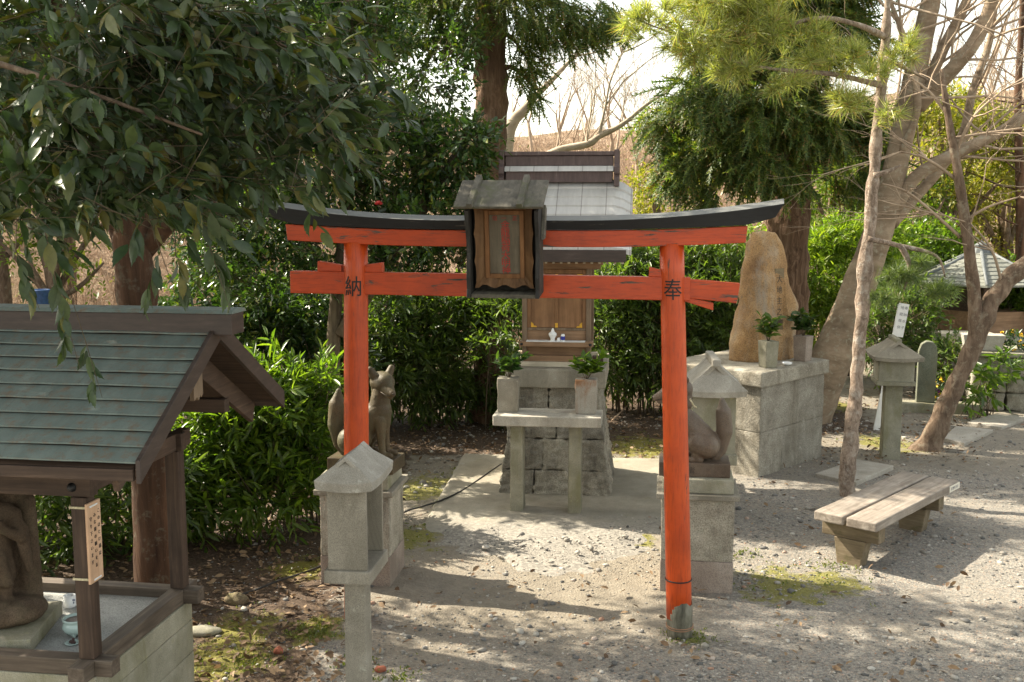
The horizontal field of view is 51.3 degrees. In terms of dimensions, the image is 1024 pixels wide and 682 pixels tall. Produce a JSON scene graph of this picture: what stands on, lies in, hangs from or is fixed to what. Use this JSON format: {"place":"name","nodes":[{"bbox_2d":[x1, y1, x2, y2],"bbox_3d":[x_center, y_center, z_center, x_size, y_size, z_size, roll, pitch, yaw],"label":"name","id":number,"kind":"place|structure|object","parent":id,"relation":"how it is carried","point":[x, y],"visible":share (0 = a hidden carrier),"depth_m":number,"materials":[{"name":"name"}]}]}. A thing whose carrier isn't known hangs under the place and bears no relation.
{"place":"outdoors","nodes":[
{"label":"outdoors","id":0,"kind":"place"},
{"bbox_2d":[1,86,1023,358],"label":"hillside","id":1,"kind":"structure","parent":0,"point":[109,256],"depth_m":26.89,"materials":[{"name":"plant"}]},
{"bbox_2d":[13,11,24,249],"bbox_3d":[-11.913,-5.698,24.983,3.339,7.314,4.865,-2,8,-14],"label":"bare tree","id":2,"kind":"object","parent":1,"relation":"on","point":[22,245],"depth_m":25.79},
{"bbox_2d":[2,0,85,304],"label":"evergreen tree","id":3,"kind":"object","parent":1,"relation":"on","point":[70,240],"visible":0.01,"depth_m":20.91,"materials":[{"name":"green plant"}]},
{"bbox_2d":[275,0,514,305],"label":"evergreen tree","id":4,"kind":"object","parent":1,"relation":"on","point":[437,71],"visible":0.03,"depth_m":22.22,"materials":[{"name":"green plant"}]},
{"bbox_2d":[3,67,1015,362],"bbox_3d":[4.191,-7.743,40.649,64.573,13.320,48.774,0,7,0],"label":"brushwood","id":5,"kind":"object","parent":1,"relation":"on","point":[515,149],"visible":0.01,"depth_m":28.86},
{"bbox_2d":[10,139,1014,344],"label":"undergrowth","id":6,"kind":"object","parent":1,"relation":"on","point":[100,262],"visible":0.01,"depth_m":23.51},
{"bbox_2d":[505,44,561,150],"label":"bare tree","id":7,"kind":"object","parent":1,"relation":"on","point":[530,136],"visible":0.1,"depth_m":45.34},
{"bbox_2d":[511,0,633,150],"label":"bare tree","id":8,"kind":"object","parent":1,"relation":"on","point":[575,131],"visible":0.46,"depth_m":32.56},
{"bbox_2d":[537,45,616,146],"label":"bare tree","id":9,"kind":"object","parent":1,"relation":"on","point":[561,123],"visible":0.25,"depth_m":48.25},
{"bbox_2d":[558,51,633,150],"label":"bare tree","id":10,"kind":"object","parent":1,"relation":"on","point":[595,102],"visible":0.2,"depth_m":50.98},
{"bbox_2d":[588,65,633,150],"bbox_3d":[3.588,-7.911,39.506,1.906,4.788,2.074,-1,7,-8],"label":"bare tree","id":11,"kind":"object","parent":1,"relation":"on","point":[615,95],"visible":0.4,"depth_m":39.66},
{"bbox_2d":[547,0,677,150],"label":"bare tree","id":12,"kind":"object","parent":1,"relation":"on","point":[611,148],"visible":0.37,"depth_m":35.28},
{"bbox_2d":[573,40,675,229],"bbox_3d":[2.955,-5.401,28.459,4.003,6.476,2.754,6,10,40],"label":"bare tree","id":13,"kind":"object","parent":1,"relation":"on","point":[632,136],"visible":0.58,"depth_m":28.60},
{"bbox_2d":[622,160,721,248],"bbox_3d":[3.573,-2.357,23.813,2.615,3.339,2.469,0,7,0],"label":"slope tree","id":14,"kind":"object","parent":1,"relation":"on","point":[655,207],"visible":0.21,"depth_m":23.59,"materials":[{"name":"yellow plant"}]},
{"bbox_2d":[761,155,912,277],"bbox_3d":[6.367,-1.983,20.859,3.031,4.341,3.630,4,9,31],"label":"tree","id":15,"kind":"object","parent":1,"relation":"on","point":[819,204],"visible":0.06,"depth_m":20.57,"materials":[{"name":"green plant"}]},
{"bbox_2d":[867,0,953,128],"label":"bare tree","id":16,"kind":"object","parent":1,"relation":"on","point":[900,74],"visible":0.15,"depth_m":39.28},
{"bbox_2d":[892,162,984,325],"bbox_3d":[7.207,-1.320,18.750,2.220,3.654,2.757,3,8,24],"label":"slope tree","id":17,"kind":"object","parent":1,"relation":"on","point":[946,250],"visible":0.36,"depth_m":18.09,"materials":[{"name":"green plant"}]},
{"bbox_2d":[855,78,1023,232],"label":"slope tree","id":18,"kind":"object","parent":1,"relation":"on","point":[936,114],"visible":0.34,"depth_m":19.18,"materials":[{"name":"green plant"}]},
{"bbox_2d":[878,1,1019,210],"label":"bare tree","id":19,"kind":"object","parent":1,"relation":"on","point":[1005,56],"visible":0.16,"depth_m":32.28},
{"bbox_2d":[912,17,1007,197],"bbox_3d":[15.285,-8.168,37.167,4.220,6.608,4.279,3,8,22],"label":"bare tree","id":20,"kind":"object","parent":1,"relation":"on","point":[999,51],"visible":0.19,"depth_m":37.42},
{"bbox_2d":[930,0,1010,156],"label":"bare tree","id":21,"kind":"object","parent":1,"relation":"on","point":[931,150],"visible":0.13,"depth_m":43.46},
{"bbox_2d":[922,102,1023,261],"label":"slope tree","id":22,"kind":"object","parent":1,"relation":"on","point":[1002,243],"visible":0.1,"depth_m":21.90,"materials":[{"name":"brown plant"}]},
{"bbox_2d":[935,0,1023,99],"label":"bare tree","id":23,"kind":"object","parent":1,"relation":"on","point":[1004,78],"visible":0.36,"depth_m":29.73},
{"bbox_2d":[948,0,1023,260],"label":"thin red tree","id":24,"kind":"object","parent":1,"relation":"on","point":[1019,218],"visible":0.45,"depth_m":18.72,"materials":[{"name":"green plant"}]},
{"bbox_2d":[952,53,1023,181],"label":"bare tree","id":25,"kind":"object","parent":1,"relation":"on","point":[999,83],"visible":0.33,"depth_m":38.48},
{"bbox_2d":[968,1,1013,117],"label":"bare tree","id":26,"kind":"object","parent":1,"relation":"on","point":[996,58],"visible":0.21,"depth_m":60.42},
{"bbox_2d":[959,14,1023,108],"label":"bare tree","id":27,"kind":"object","parent":1,"relation":"on","point":[1004,91],"visible":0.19,"depth_m":48.41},
{"bbox_2d":[988,69,1023,118],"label":"bare tree","id":28,"kind":"object","parent":1,"relation":"on","point":[1007,89],"visible":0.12,"depth_m":54.57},
{"bbox_2d":[2,0,1023,136],"label":"sky","id":29,"kind":"structure","parent":0,"point":[950,5],"materials":[{"name":"white"}]},
{"bbox_2d":[507,64,526,112],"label":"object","id":30,"kind":"object","parent":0,"point":[513,110],"visible":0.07,"depth_m":62.69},
{"bbox_2d":[34,360,1023,681],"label":"ground","id":31,"kind":"structure","parent":0,"point":[428,576],"depth_m":7.46,"materials":[{"name":"gravel"}]},
{"bbox_2d":[0,161,48,303],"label":"slope shrub","id":32,"kind":"object","parent":31,"relation":"on","point":[5,290],"visible":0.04,"depth_m":15.95,"materials":[{"name":"brown plant"}]},
{"bbox_2d":[3,20,59,215],"bbox_3d":[-9.549,-2.601,16.717,5.338,6.700,4.754,0,7,0],"label":"evergreen tree","id":33,"kind":"object","parent":31,"relation":"on","point":[26,62],"depth_m":17.86,"materials":[{"name":"green plant"}]},
{"bbox_2d":[34,289,49,303],"bbox_3d":[-6.034,-0.550,13.642,0.260,0.220,0.260,0,7,0],"label":"blue bucket","id":34,"kind":"object","parent":31,"relation":"on","point":[42,296],"visible":0.47,"depth_m":13.55,"materials":[{"name":"plastic"}]},
{"bbox_2d":[0,194,167,304],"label":"slope shrub","id":35,"kind":"object","parent":31,"relation":"on","point":[37,280],"visible":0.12,"depth_m":15.47,"materials":[{"name":"brown plant"}]},
{"bbox_2d":[34,415,240,576],"bbox_3d":[-3.519,1.055,8.087,2.850,1.958,1.611,-1,7,-11],"label":"dark shrub","id":36,"kind":"object","parent":31,"relation":"on","point":[58,512],"visible":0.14,"depth_m":7.94,"materials":[{"name":"green plant"}]},
{"bbox_2d":[0,304,284,681],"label":"roofed shelter","id":37,"kind":"object","parent":31,"relation":"on","point":[160,371],"visible":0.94,"depth_m":4.96,"materials":[{"name":"wood"}]},
{"bbox_2d":[0,493,47,628],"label":"stone statue","id":38,"kind":"object","parent":37,"relation":"on","point":[23,600],"visible":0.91,"depth_m":5.21,"materials":[{"name":"stone"}]},
{"bbox_2d":[63,593,75,608],"bbox_3d":[-2.318,1.363,5.590,0.064,0.065,0.062,0,7,0],"label":"white cup","id":39,"kind":"object","parent":37,"relation":"on","point":[69,600],"visible":1,"depth_m":5.57,"materials":[{"name":"ceramic"}]},
{"bbox_2d":[62,613,77,637],"bbox_3d":[-2.135,1.398,5.227,0.132,0.091,0.132,0,7,0],"label":"incense burner","id":40,"kind":"object","parent":37,"relation":"on","point":[69,626],"visible":0.56,"depth_m":5.17,"materials":[{"name":"teal ceramic"}]},
{"bbox_2d":[65,637,78,645],"bbox_3d":[-2.110,1.441,5.122,0.072,0.034,0.072,0,7,0],"label":"incense dish","id":41,"kind":"object","parent":37,"relation":"on","point":[73,641],"visible":0.96,"depth_m":5.12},
{"bbox_2d":[68,498,103,584],"bbox_3d":[-1.915,0.898,4.795,0.098,0.368,0.110,1,7,8],"label":"notice board","id":42,"kind":"object","parent":37,"relation":"attached to","point":[94,540],"visible":1,"depth_m":4.78,"materials":[{"name":"brown wood"}]},
{"bbox_2d":[0,0,386,583],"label":"red barked tree","id":43,"kind":"object","parent":31,"relation":"on","point":[150,533],"visible":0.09,"depth_m":7.02,"materials":[{"name":"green plant"}]},
{"bbox_2d":[193,625,221,636],"bbox_3d":[-1.952,1.840,6.776,0.224,0.062,0.142,0,7,0],"label":"rock","id":44,"kind":"object","parent":31,"relation":"on","point":[201,630],"visible":0.85,"depth_m":6.74,"materials":[{"name":"stone"}]},
{"bbox_2d":[153,160,271,275],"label":"slope shrub","id":45,"kind":"object","parent":31,"relation":"on","point":[174,242],"visible":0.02,"depth_m":15.78,"materials":[{"name":"green plant"}]},
{"bbox_2d":[0,0,429,406],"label":"evergreen oak","id":46,"kind":"object","parent":31,"relation":"on","point":[107,150],"visible":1,"depth_m":3.54,"materials":[{"name":"green plant"}]},
{"bbox_2d":[224,592,249,605],"bbox_3d":[-1.879,1.764,7.274,0.159,0.100,0.113,3,8,24],"label":"rock","id":47,"kind":"object","parent":31,"relation":"on","point":[237,599],"visible":0.97,"depth_m":7.24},
{"bbox_2d":[122,325,374,555],"bbox_3d":[-2.148,0.868,8.775,2.140,1.980,1.623,-3,8,-24],"label":"leafy bush","id":48,"kind":"object","parent":31,"relation":"on","point":[268,450],"visible":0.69,"depth_m":8.59,"materials":[{"name":"green plant"}]},
{"bbox_2d":[158,258,391,447],"bbox_3d":[-2.682,0.198,11.566,2.748,2.274,1.949,0,7,0],"label":"shrub","id":49,"kind":"object","parent":31,"relation":"on","point":[311,328],"visible":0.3,"depth_m":11.31,"materials":[{"name":"green plant"}]},
{"bbox_2d":[273,646,282,653],"bbox_3d":[-1.420,1.881,6.484,0.062,0.058,0.056,0,7,0],"label":"clay lump","id":50,"kind":"object","parent":31,"relation":"on","point":[278,650],"visible":0.99,"depth_m":6.46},
{"bbox_2d":[163,0,514,449],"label":"camellia tree","id":51,"kind":"object","parent":31,"relation":"on","point":[430,179],"visible":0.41,"depth_m":10.22,"materials":[{"name":"green plant"}]},
{"bbox_2d":[314,441,392,681],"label":"stone lantern","id":52,"kind":"object","parent":31,"relation":"on","point":[350,483],"visible":1,"depth_m":5.01,"materials":[{"name":"stone"}]},
{"bbox_2d":[313,468,407,586],"bbox_3d":[-1.090,1.357,7.808,0.571,0.873,0.530,1,7,7],"label":"statue pedestal","id":53,"kind":"object","parent":31,"relation":"on","point":[393,536],"visible":0.32,"depth_m":7.62,"materials":[{"name":"stone"}]},
{"bbox_2d":[327,365,404,474],"bbox_3d":[-1.065,0.550,7.700,0.556,0.759,0.321,2,8,12],"label":"fox statue","id":54,"kind":"object","parent":53,"relation":"on","point":[382,384],"visible":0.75,"depth_m":7.63,"materials":[{"name":"stone"}]},
{"bbox_2d":[374,665,385,672],"bbox_3d":[-0.769,1.918,6.228,0.070,0.048,0.052,0,7,0],"label":"rock","id":55,"kind":"object","parent":31,"relation":"on","point":[382,668],"visible":1,"depth_m":6.21,"materials":[{"name":"red stone"}]},
{"bbox_2d":[248,261,521,433],"bbox_3d":[-1.483,0.117,13.093,4.457,2.310,2.193,0,7,0],"label":"hedge","id":56,"kind":"object","parent":31,"relation":"on","point":[415,356],"visible":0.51,"depth_m":12.71,"materials":[{"name":"green plant"}]},
{"bbox_2d":[348,0,651,423],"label":"cedar tree","id":57,"kind":"object","parent":31,"relation":"on","point":[541,37],"visible":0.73,"depth_m":12.51,"materials":[{"name":"green plant"}]},
{"bbox_2d":[40,385,982,681],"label":"leaf litter","id":58,"kind":"object","parent":31,"relation":"on","point":[330,653],"visible":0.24,"depth_m":7.38,"materials":[{"name":"plant"}]},
{"bbox_2d":[258,199,783,640],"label":"torii gate","id":59,"kind":"structure","parent":31,"relation":"on","point":[356,279],"depth_m":6.54,"materials":[{"name":"wood"}]},
{"bbox_2d":[453,174,548,298],"bbox_3d":[-0.061,-0.615,6.277,0.525,0.728,0.337,1,7,9],"label":"name plaque","id":60,"kind":"object","parent":59,"relation":"attached to","point":[505,225],"visible":1,"depth_m":6.30,"materials":[{"name":"brown wood"}]},
{"bbox_2d":[194,401,927,681],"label":"weeds","id":61,"kind":"object","parent":31,"relation":"on","point":[316,632],"visible":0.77,"depth_m":6.77,"materials":[{"name":"green plant"}]},
{"bbox_2d":[506,0,691,340],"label":"pale bare tree","id":62,"kind":"object","parent":31,"relation":"on","point":[517,116],"visible":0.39,"depth_m":14.49,"materials":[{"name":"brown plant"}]},
{"bbox_2d":[591,237,747,415],"bbox_3d":[2.012,-0.189,13.779,3.124,2.474,2.011,0,7,0],"label":"hedge","id":63,"kind":"object","parent":31,"relation":"on","point":[616,321],"visible":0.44,"depth_m":13.54,"materials":[{"name":"green plant"}]},
{"bbox_2d":[595,221,766,373],"bbox_3d":[2.442,-0.723,16.552,3.719,2.701,2.067,0,7,0],"label":"sunlit shrub","id":64,"kind":"object","parent":31,"relation":"on","point":[758,225],"visible":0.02,"depth_m":16.11,"materials":[{"name":"green plant"}]},
{"bbox_2d":[657,467,739,593],"bbox_3d":[1.330,1.369,7.709,0.571,0.873,0.530,1,7,8],"label":"statue pedestal","id":65,"kind":"object","parent":31,"relation":"on","point":[712,504],"visible":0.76,"depth_m":7.47,"materials":[{"name":"stone"}]},
{"bbox_2d":[651,377,732,477],"bbox_3d":[1.279,0.583,7.597,0.577,0.720,0.297,1,7,8],"label":"fox statue","id":66,"kind":"object","parent":65,"relation":"on","point":[707,446],"visible":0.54,"depth_m":7.51,"materials":[{"name":"grey stone"}]},
{"bbox_2d":[701,642,708,648],"bbox_3d":[1.188,1.875,6.560,0.048,0.042,0.042,4,8,28],"label":"rock","id":67,"kind":"object","parent":31,"relation":"on","point":[704,645],"visible":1,"depth_m":6.55,"materials":[{"name":"stone"}]},
{"bbox_2d":[687,351,747,465],"bbox_3d":[1.720,0.858,9.236,0.519,1.496,0.619,1,7,4],"label":"stone lantern","id":68,"kind":"object","parent":31,"relation":"on","point":[712,380],"visible":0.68,"depth_m":8.97,"materials":[{"name":"stone"}]},
{"bbox_2d":[686,350,828,476],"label":"stone plinth","id":69,"kind":"structure","parent":31,"relation":"on","point":[779,414],"depth_m":10.83,"materials":[{"name":"stone"}]},
{"bbox_2d":[729,231,798,361],"bbox_3d":[2.699,-0.471,11.377,0.834,1.408,0.458,-5,9,-34],"label":"standing boulder","id":70,"kind":"object","parent":69,"relation":"on","point":[764,287],"visible":0.88,"depth_m":11.18,"materials":[{"name":"stone"}]},
{"bbox_2d":[758,340,778,367],"bbox_3d":[2.599,0.131,10.826,0.154,0.273,0.155,-3,8,-20],"label":"stone vase","id":71,"kind":"object","parent":69,"relation":"on","point":[768,354],"visible":1,"depth_m":10.77,"materials":[{"name":"stone"}]},
{"bbox_2d":[752,311,787,340],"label":"leafy sprig","id":72,"kind":"object","parent":71,"relation":"on","point":[765,328],"visible":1,"depth_m":10.77,"materials":[{"name":"green plant"}]},
{"bbox_2d":[793,334,813,361],"bbox_3d":[3.070,0.076,11.252,0.154,0.273,0.155,-7,10,-45],"label":"stone vase","id":73,"kind":"object","parent":69,"relation":"on","point":[803,345],"visible":1,"depth_m":11.20,"materials":[{"name":"stone"}]},
{"bbox_2d":[786,307,818,335],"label":"leafy sprig","id":74,"kind":"object","parent":73,"relation":"in","point":[802,322],"visible":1,"depth_m":11.20,"materials":[{"name":"green plant"}]},
{"bbox_2d":[621,0,918,334],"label":"cedar tree","id":75,"kind":"object","parent":31,"relation":"on","point":[748,140],"visible":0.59,"depth_m":13.07,"materials":[{"name":"green plant"}]},
{"bbox_2d":[605,0,966,496],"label":"pine tree","id":76,"kind":"object","parent":31,"relation":"on","point":[771,28],"visible":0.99,"depth_m":9.09,"materials":[{"name":"green plant"}]},
{"bbox_2d":[815,459,893,485],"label":"paving slab","id":77,"kind":"structure","parent":31,"relation":"on","point":[866,471],"depth_m":10.72,"materials":[{"name":"stone"}]},
{"bbox_2d":[805,206,921,375],"bbox_3d":[5.249,-0.850,16.847,2.656,2.878,1.839,-3,8,-23],"label":"bamboo shrub","id":78,"kind":"object","parent":31,"relation":"on","point":[831,248],"visible":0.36,"depth_m":16.41,"materials":[{"name":"green plant"}]},
{"bbox_2d":[814,471,959,566],"bbox_3d":[3.037,1.453,8.579,0.500,0.446,1.654,7,10,42],"label":"wooden bench","id":79,"kind":"object","parent":31,"relation":"on","point":[857,523],"visible":0.99,"depth_m":8.25,"materials":[{"name":"brown wood"}]},
{"bbox_2d":[873,303,908,429],"bbox_3d":[4.543,0.329,12.789,0.348,1.583,0.054,1,7,8],"label":"sign stake","id":80,"kind":"object","parent":31,"relation":"on","point":[900,319],"visible":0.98,"depth_m":12.69,"materials":[{"name":"white paint"}]},
{"bbox_2d":[765,0,1023,451],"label":"crooked tree","id":81,"kind":"object","parent":31,"relation":"on","point":[982,315],"visible":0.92,"depth_m":11.50,"materials":[{"name":"brown plant"}]},
{"bbox_2d":[866,334,924,459],"bbox_3d":[4.060,0.638,11.395,0.499,1.381,0.599,1,7,9],"label":"stone lantern","id":82,"kind":"object","parent":31,"relation":"on","point":[894,357],"visible":0.93,"depth_m":11.29,"materials":[{"name":"stone"}]},
{"bbox_2d":[864,266,969,400],"bbox_3d":[5.836,-0.030,15.049,2.016,2.082,2.135,-6,9,-38],"label":"pale shrub","id":83,"kind":"object","parent":31,"relation":"on","point":[914,339],"visible":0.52,"depth_m":15.04,"materials":[{"name":"green plant"}]},
{"bbox_2d":[812,0,1023,424],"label":"smooth barked tree","id":84,"kind":"object","parent":31,"relation":"on","point":[833,344],"visible":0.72,"depth_m":12.91,"materials":[{"name":"brown plant"}]},
{"bbox_2d":[902,400,980,414],"bbox_3d":[5.518,0.883,14.024,1.180,0.172,0.288,1,7,10],"label":"kerb stone","id":85,"kind":"object","parent":31,"relation":"on","point":[912,406],"visible":0.3,"depth_m":13.91,"materials":[{"name":"stone"}]},
{"bbox_2d":[915,340,937,402],"bbox_3d":[5.437,0.400,13.987,0.240,0.815,0.105,2,8,14],"label":"stone stele","id":86,"kind":"object","parent":85,"relation":"on","point":[926,377],"visible":0.98,"depth_m":13.94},
{"bbox_2d":[881,328,1023,380],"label":"stone wall","id":87,"kind":"structure","parent":31,"relation":"on","point":[1006,338],"depth_m":16.43,"materials":[{"name":"stone"}]},
{"bbox_2d":[923,330,990,342],"bbox_3d":[6.615,-0.063,15.872,1.000,0.140,0.400,1,7,6],"label":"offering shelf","id":88,"kind":"object","parent":87,"relation":"on","point":[943,332],"visible":0.06,"depth_m":15.70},
{"bbox_2d":[920,240,1023,334],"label":"hall","id":89,"kind":"structure","parent":87,"relation":"on","point":[1007,318],"depth_m":16.75,"materials":[{"name":"tile"}]},
{"bbox_2d":[944,426,992,445],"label":"paving slab","id":90,"kind":"structure","parent":31,"relation":"on","point":[956,434],"depth_m":12.44,"materials":[{"name":"stone"}]},
{"bbox_2d":[939,345,1023,419],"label":"broad leaf plant","id":91,"kind":"object","parent":31,"relation":"on","point":[1000,378],"visible":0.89,"depth_m":13.54,"materials":[{"name":"plant"}]},
{"bbox_2d":[958,344,1023,411],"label":"stone pedestal","id":92,"kind":"object","parent":31,"relation":"on","point":[1010,397],"visible":0.37,"depth_m":13.96,"materials":[{"name":"stone"}]},
{"bbox_2d":[961,332,1005,350],"bbox_3d":[6.227,0.013,14.118,0.517,0.210,0.258,2,8,14],"label":"flower trough","id":93,"kind":"object","parent":92,"relation":"on","point":[993,340],"visible":0.51,"depth_m":13.99,"materials":[{"name":"stone"}]},
{"bbox_2d":[1001,328,1023,351],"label":"flower bunch","id":94,"kind":"object","parent":92,"relation":"on","point":[1009,342],"visible":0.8,"depth_m":14.03,"materials":[{"name":"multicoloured plant"}]},
{"bbox_2d":[967,413,1023,429],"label":"paving slab","id":95,"kind":"structure","parent":31,"relation":"on","point":[998,421],"depth_m":13.18,"materials":[{"name":"stone"}]},
{"bbox_2d":[999,250,1023,318],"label":"green bush","id":96,"kind":"object","parent":31,"relation":"on","point":[1019,296],"visible":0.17,"depth_m":16.94,"materials":[{"name":"green plant"}]},
{"bbox_2d":[425,453,660,576],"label":"concrete pavement","id":97,"kind":"structure","parent":0,"point":[632,498],"depth_m":9.12,"materials":[{"name":"concrete"}]},
{"bbox_2d":[242,463,501,593],"bbox_3d":[-0.935,1.511,9.112,0.211,0.029,4.178,4,8,26],"label":"black cable","id":98,"kind":"object","parent":97,"relation":"on","point":[285,578],"visible":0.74,"depth_m":8.58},
{"bbox_2d":[493,408,602,513],"bbox_3d":[0.318,1.091,9.337,0.933,0.951,0.385,1,7,7],"label":"stone table","id":99,"kind":"object","parent":97,"relation":"on","point":[520,420],"visible":0.79,"depth_m":9.23,"materials":[{"name":"stone"}]},
{"bbox_2d":[497,376,519,411],"bbox_3d":[-0.032,0.464,9.327,0.188,0.304,0.163,1,7,4],"label":"stone vase","id":100,"kind":"object","parent":99,"relation":"on","point":[508,389],"visible":1,"depth_m":9.25,"materials":[{"name":"stone"}]},
{"bbox_2d":[492,350,533,376],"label":"leafy sprig","id":101,"kind":"object","parent":100,"relation":"on","point":[508,364],"visible":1,"depth_m":9.26,"materials":[{"name":"green plant"}]},
{"bbox_2d":[575,377,597,413],"bbox_3d":[0.644,0.474,9.248,0.188,0.304,0.163,1,7,8],"label":"stone vase","id":102,"kind":"object","parent":99,"relation":"on","point":[586,390],"visible":1,"depth_m":9.17,"materials":[{"name":"stone"}]},
{"bbox_2d":[567,347,611,378],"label":"leafy sprig","id":103,"kind":"object","parent":102,"relation":"on","point":[588,366],"visible":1,"depth_m":9.18,"materials":[{"name":"green plant"}]},
{"bbox_2d":[498,353,614,495],"bbox_3d":[0.457,0.806,10.369,1.085,1.248,1.196,1,7,7],"label":"stone altar","id":104,"kind":"object","parent":97,"relation":"on","point":[546,460],"visible":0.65,"depth_m":9.85,"materials":[{"name":"stone"}]},
{"bbox_2d":[498,149,632,366],"bbox_3d":[0.449,-0.806,10.176,1.380,2.000,1.530,1,7,7],"label":"wooden shrine","id":105,"kind":"object","parent":104,"relation":"on","point":[582,183],"visible":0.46,"depth_m":9.91,"materials":[{"name":"brown wood"}]},
{"bbox_2d":[531,274,554,327],"bbox_3d":[0.297,-0.376,9.912,0.237,0.501,0.018,1,7,7],"label":"door","id":106,"kind":"structure","parent":105,"relation":"in","point":[542,309],"depth_m":9.92,"materials":[{"name":"brown wood"}]},
{"bbox_2d":[549,328,556,340],"bbox_3d":[0.377,-0.060,9.875,0.076,0.120,0.076,0,7,0],"label":"sake jar","id":107,"kind":"object","parent":105,"relation":"on","point":[552,334],"visible":1,"depth_m":9.86,"materials":[{"name":"ceramic"}]},
{"bbox_2d":[558,274,582,327],"bbox_3d":[0.528,-0.372,9.885,0.237,0.501,0.018,1,7,7],"label":"door","id":108,"kind":"structure","parent":105,"relation":"in","point":[569,309],"depth_m":9.89,"materials":[{"name":"brown wood"}]},
{"bbox_2d":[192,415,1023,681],"bbox_3d":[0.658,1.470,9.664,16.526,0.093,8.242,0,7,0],"label":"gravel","id":109,"kind":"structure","parent":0,"point":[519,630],"depth_m":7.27,"materials":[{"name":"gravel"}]},
{"bbox_2d":[935,377,943,400],"bbox_3d":[5.608,0.683,14.224,0.406,0.426,0.336,4,8,28],"label":"flower bunch","id":110,"kind":"object","parent":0,"point":[938,391],"visible":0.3,"depth_m":14.16,"materials":[{"name":"yellow plant"}]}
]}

